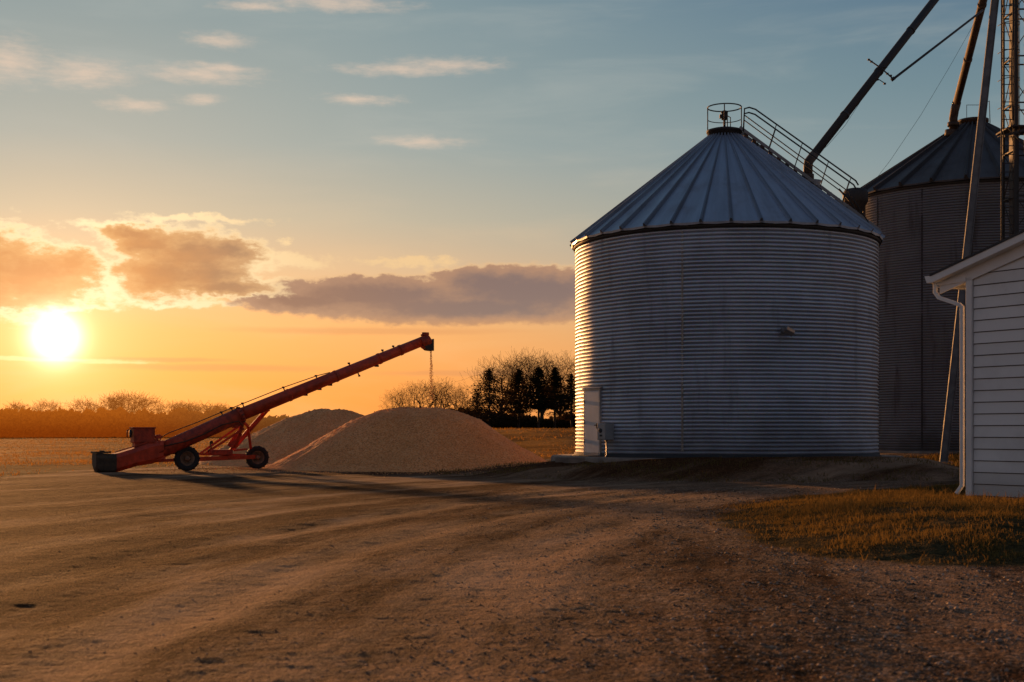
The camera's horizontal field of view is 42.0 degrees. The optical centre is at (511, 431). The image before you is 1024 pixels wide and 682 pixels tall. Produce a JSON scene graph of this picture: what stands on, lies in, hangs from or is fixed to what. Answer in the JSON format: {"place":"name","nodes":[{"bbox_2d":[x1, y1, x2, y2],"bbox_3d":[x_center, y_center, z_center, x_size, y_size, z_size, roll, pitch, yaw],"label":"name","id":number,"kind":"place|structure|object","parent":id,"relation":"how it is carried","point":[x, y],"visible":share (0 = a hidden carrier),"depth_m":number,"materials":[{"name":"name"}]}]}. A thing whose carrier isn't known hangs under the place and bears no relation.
{"place":"outdoors","nodes":[
{"label":"outdoors","id":0,"kind":"place"},
{"bbox_2d":[0,427,576,475],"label":"field grass","id":1,"kind":"structure","parent":0,"point":[78,453],"depth_m":77.87,"materials":[{"name":"brown plant"}]},
{"bbox_2d":[0,428,1023,681],"bbox_3d":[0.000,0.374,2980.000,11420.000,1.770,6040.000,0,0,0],"label":"ground","id":2,"kind":"structure","parent":0,"point":[114,522],"depth_m":10.23,"materials":[{"name":"gravel"}]},
{"bbox_2d":[3,400,30,411],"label":"bare tree","id":3,"kind":"object","parent":2,"relation":"on","point":[15,406],"visible":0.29,"depth_m":312.75,"materials":[{"name":"brown plant"}]},
{"bbox_2d":[27,398,67,411],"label":"bare tree","id":4,"kind":"object","parent":2,"relation":"on","point":[43,406],"visible":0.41,"depth_m":306.94,"materials":[{"name":"brown plant"}]},
{"bbox_2d":[63,398,98,412],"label":"bare tree","id":5,"kind":"object","parent":2,"relation":"on","point":[79,404],"visible":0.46,"depth_m":302.13,"materials":[{"name":"brown plant"}]},
{"bbox_2d":[89,393,131,411],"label":"bare tree","id":6,"kind":"object","parent":2,"relation":"on","point":[104,402],"visible":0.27,"depth_m":292.59,"materials":[{"name":"brown plant"}]},
{"bbox_2d":[97,389,155,412],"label":"bare tree","id":7,"kind":"object","parent":2,"relation":"on","point":[122,398],"visible":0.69,"depth_m":289.18,"materials":[{"name":"brown plant"}]},
{"bbox_2d":[0,405,288,437],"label":"distant woods","id":8,"kind":"object","parent":2,"relation":"on","point":[60,422],"visible":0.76,"depth_m":252.06,"materials":[{"name":"brown plant"}]},
{"bbox_2d":[126,392,169,413],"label":"bare tree","id":9,"kind":"object","parent":2,"relation":"on","point":[152,403],"visible":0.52,"depth_m":294.96,"materials":[{"name":"brown plant"}]},
{"bbox_2d":[149,399,192,413],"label":"bare tree","id":10,"kind":"object","parent":2,"relation":"on","point":[175,406],"visible":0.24,"depth_m":297.69,"materials":[{"name":"brown plant"}]},
{"bbox_2d":[171,400,202,411],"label":"bare tree","id":11,"kind":"object","parent":2,"relation":"on","point":[191,404],"visible":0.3,"depth_m":300.67,"materials":[{"name":"brown plant"}]},
{"bbox_2d":[188,401,216,411],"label":"bare tree","id":12,"kind":"object","parent":2,"relation":"on","point":[203,407],"visible":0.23,"depth_m":297.57,"materials":[{"name":"brown plant"}]},
{"bbox_2d":[205,402,229,410],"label":"bare tree","id":13,"kind":"object","parent":2,"relation":"on","point":[220,405],"visible":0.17,"depth_m":303.92,"materials":[{"name":"brown plant"}]},
{"bbox_2d":[91,332,433,471],"bbox_3d":[-7.148,-0.934,38.878,10.077,4.207,1.586,0,0,-29],"label":"grain auger","id":14,"kind":"object","parent":2,"relation":"on","point":[149,446],"visible":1,"depth_m":37.86,"materials":[{"name":"red paint"}]},
{"bbox_2d":[427,351,435,399],"bbox_3d":[-2.465,-1.712,40.673,0.255,1.514,0.421,0,0,11],"label":"falling grain","id":15,"kind":"object","parent":14,"relation":"attached to","point":[431,368],"visible":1,"depth_m":40.69},
{"bbox_2d":[199,408,363,465],"bbox_3d":[-6.350,0.255,46.600,10.580,2.140,9.660,0,0,0],"label":"grain pile","id":16,"kind":"object","parent":2,"relation":"on","point":[281,439],"visible":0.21,"depth_m":44.62,"materials":[{"name":"beige food"}]},
{"bbox_2d":[147,463,558,474],"bbox_3d":[-1.615,0.870,37.347,17.971,0.502,11.175,0,0,0],"label":"spilled grain","id":17,"kind":"object","parent":2,"relation":"on","point":[253,469],"visible":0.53,"depth_m":36.38},
{"bbox_2d":[379,387,416,409],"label":"bare tree","id":18,"kind":"object","parent":2,"relation":"on","point":[397,401],"visible":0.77,"depth_m":149.69,"materials":[{"name":"brown plant"}]},
{"bbox_2d":[263,407,546,471],"bbox_3d":[-3.181,0.279,40.400,10.292,2.080,8.970,0,0,0],"label":"grain pile","id":19,"kind":"object","parent":2,"relation":"on","point":[412,439],"visible":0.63,"depth_m":38.17,"materials":[{"name":"beige food"}]},
{"bbox_2d":[391,379,446,407],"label":"bare tree","id":20,"kind":"object","parent":2,"relation":"on","point":[416,388],"visible":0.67,"depth_m":151.59,"materials":[{"name":"brown plant"}]},
{"bbox_2d":[412,377,467,408],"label":"bare tree","id":21,"kind":"object","parent":2,"relation":"on","point":[439,400],"visible":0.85,"depth_m":149.96,"materials":[{"name":"brown plant"}]},
{"bbox_2d":[437,384,478,411],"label":"bare tree","id":22,"kind":"object","parent":2,"relation":"on","point":[454,407],"visible":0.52,"depth_m":155.04,"materials":[{"name":"brown plant"}]},
{"bbox_2d":[374,407,576,428],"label":"dark brush","id":23,"kind":"object","parent":2,"relation":"on","point":[545,423],"visible":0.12,"depth_m":159.10,"materials":[{"name":"black plant"}]},
{"bbox_2d":[462,392,493,426],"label":"evergreen tree","id":24,"kind":"object","parent":2,"relation":"on","point":[478,408],"visible":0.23,"depth_m":155.81,"materials":[{"name":"green plant"}]},
{"bbox_2d":[449,367,532,426],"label":"evergreen tree","id":25,"kind":"object","parent":2,"relation":"on","point":[488,397],"visible":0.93,"depth_m":147.68,"materials":[{"name":"green plant"}]},
{"bbox_2d":[460,355,534,413],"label":"bare tree","id":26,"kind":"object","parent":2,"relation":"on","point":[502,376],"visible":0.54,"depth_m":184.44,"materials":[{"name":"brown plant"}]},
{"bbox_2d":[499,368,537,427],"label":"evergreen tree","id":27,"kind":"object","parent":2,"relation":"on","point":[518,379],"visible":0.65,"depth_m":151.73,"materials":[{"name":"green plant"}]},
{"bbox_2d":[487,348,563,396],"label":"bare tree","id":28,"kind":"object","parent":2,"relation":"on","point":[519,363],"visible":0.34,"depth_m":189.11,"materials":[{"name":"brown plant"}]},
{"bbox_2d":[516,366,559,428],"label":"evergreen tree","id":29,"kind":"object","parent":2,"relation":"on","point":[540,403],"visible":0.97,"depth_m":148.49,"materials":[{"name":"green plant"}]},
{"bbox_2d":[505,347,575,418],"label":"bare tree","id":30,"kind":"object","parent":2,"relation":"on","point":[546,371],"visible":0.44,"depth_m":184.28,"materials":[{"name":"brown plant"}]},
{"bbox_2d":[524,351,575,414],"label":"bare tree","id":31,"kind":"object","parent":2,"relation":"on","point":[572,365],"visible":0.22,"depth_m":189.38,"materials":[{"name":"brown plant"}]},
{"bbox_2d":[538,373,575,427],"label":"evergreen tree","id":32,"kind":"object","parent":2,"relation":"on","point":[570,395],"visible":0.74,"depth_m":146.85,"materials":[{"name":"green plant"}]},
{"bbox_2d":[540,367,575,427],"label":"evergreen tree","id":33,"kind":"object","parent":2,"relation":"on","point":[555,378],"visible":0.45,"depth_m":151.80,"materials":[{"name":"green plant"}]},
{"bbox_2d":[429,455,965,482],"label":"bank weeds","id":34,"kind":"object","parent":2,"relation":"on","point":[740,465],"visible":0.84,"depth_m":31.73,"materials":[{"name":"plant"}]},
{"bbox_2d":[551,454,902,462],"bbox_3d":[5.950,0.932,37.350,9.800,0.536,9.794,0,0,0],"label":"concrete pad","id":35,"kind":"object","parent":2,"relation":"on","point":[567,458],"visible":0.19,"depth_m":34.69,"materials":[{"name":"grey concrete"}]},
{"bbox_2d":[570,103,884,457],"bbox_3d":[5.950,-4.215,37.350,8.685,9.761,8.685,0,0,0],"label":"grain bin","id":36,"kind":"object","parent":35,"relation":"on","point":[712,264],"visible":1,"depth_m":33.80,"materials":[{"name":"metal"}]},
{"bbox_2d":[584,390,598,452],"bbox_3d":[2.116,-0.265,35.639,0.100,1.660,0.841,0,0,-24],"label":"door","id":37,"kind":"structure","parent":36,"relation":"in","point":[591,401],"depth_m":35.63,"materials":[{"name":"paint"}]},
{"bbox_2d":[597,423,613,456],"bbox_3d":[2.428,0.250,34.836,0.328,0.930,0.360,0,0,-36],"label":"electrical box","id":38,"kind":"object","parent":36,"relation":"attached to","point":[605,431],"visible":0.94,"depth_m":34.73,"materials":[{"name":"grey paint"}]},
{"bbox_2d":[781,326,794,336],"bbox_3d":[6.864,-2.490,33.123,0.297,0.262,0.311,0,0,-11],"label":"wall lamp","id":39,"kind":"object","parent":36,"relation":"attached to","point":[787,330],"visible":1,"depth_m":33.02,"materials":[{"name":"grey metal"}]},
{"bbox_2d":[739,107,880,229],"bbox_3d":[8.231,-7.236,36.987,3.829,3.540,0.643,0,0,9],"label":"roof stair","id":40,"kind":"object","parent":36,"relation":"attached to","point":[763,145],"visible":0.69,"depth_m":36.84,"materials":[{"name":"grey metal"}]},
{"bbox_2d":[878,450,965,453],"bbox_3d":[18.680,0.967,54.000,11.100,0.466,11.093,0,0,0],"label":"concrete pad","id":41,"kind":"object","parent":2,"relation":"on","point":[888,451],"visible":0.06,"depth_m":49.98,"materials":[{"name":"grey concrete"}]},
{"bbox_2d":[860,101,1023,450],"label":"grain bin","id":42,"kind":"object","parent":41,"relation":"on","point":[916,207],"visible":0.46,"depth_m":50.41,"materials":[{"name":"metal"}]},
{"bbox_2d":[839,187,867,216],"bbox_3d":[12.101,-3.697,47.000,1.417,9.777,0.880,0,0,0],"label":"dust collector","id":43,"kind":"object","parent":42,"relation":"attached to","point":[857,194],"visible":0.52,"depth_m":46.65,"materials":[{"name":"metal"}]},
{"bbox_2d":[892,452,965,466],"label":"weeds","id":44,"kind":"object","parent":2,"relation":"on","point":[957,463],"visible":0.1,"depth_m":47.22,"materials":[{"name":"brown plant"}]},
{"bbox_2d":[938,0,998,463],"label":"support beam","id":45,"kind":"structure","parent":2,"relation":"on","point":[968,239],"depth_m":44.81,"materials":[{"name":"metal"}]},
{"bbox_2d":[925,230,1023,499],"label":"shed","id":46,"kind":"structure","parent":2,"relation":"on","point":[989,279],"depth_m":22.27,"materials":[{"name":"white wood"}]},
{"bbox_2d":[996,0,1023,239],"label":"elevator tower","id":47,"kind":"structure","parent":2,"relation":"on","point":[1014,130],"depth_m":45.72,"materials":[{"name":"metal"}]},
{"bbox_2d":[803,0,938,184],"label":"grain spout","id":48,"kind":"object","parent":47,"relation":"attached to","point":[851,106],"visible":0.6,"depth_m":40.12,"materials":[{"name":"metal"}]},
{"bbox_2d":[867,59,891,84],"bbox_3d":[11.238,-10.975,40.679,0.800,0.782,0.115,0,0,0],"label":"cable clamp","id":49,"kind":"object","parent":48,"relation":"attached to","point":[890,76],"visible":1,"depth_m":40.63,"materials":[{"name":"metal"}]},
{"bbox_2d":[891,9,983,81],"bbox_3d":[14.279,-12.936,44.284,0.172,4.536,9.180,0,0,36],"label":"brace rod","id":50,"kind":"object","parent":49,"relation":"attached to","point":[893,78],"visible":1,"depth_m":43.66,"materials":[{"name":"metal"}]},
{"bbox_2d":[861,15,978,197],"bbox_3d":[14.339,-11.459,46.750,4.911,6.918,0.012,0,0,-18],"label":"guy wire","id":51,"kind":"object","parent":47,"relation":"attached to","point":[923,110],"visible":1,"depth_m":46.77,"materials":[{"name":"metal"}]},
{"bbox_2d":[944,0,986,135],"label":"grain spout","id":52,"kind":"object","parent":47,"relation":"attached to","point":[953,124],"visible":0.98,"depth_m":51.62,"materials":[{"name":"metal"}]},
{"bbox_2d":[0,0,1023,418],"label":"sky","id":53,"kind":"structure","parent":0,"point":[233,202],"materials":[{"name":"blue"}]},
{"bbox_2d":[701,482,1023,566],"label":"grass","id":54,"kind":"structure","parent":0,"point":[922,495],"depth_m":15.00,"materials":[{"name":"plant"}]}
]}

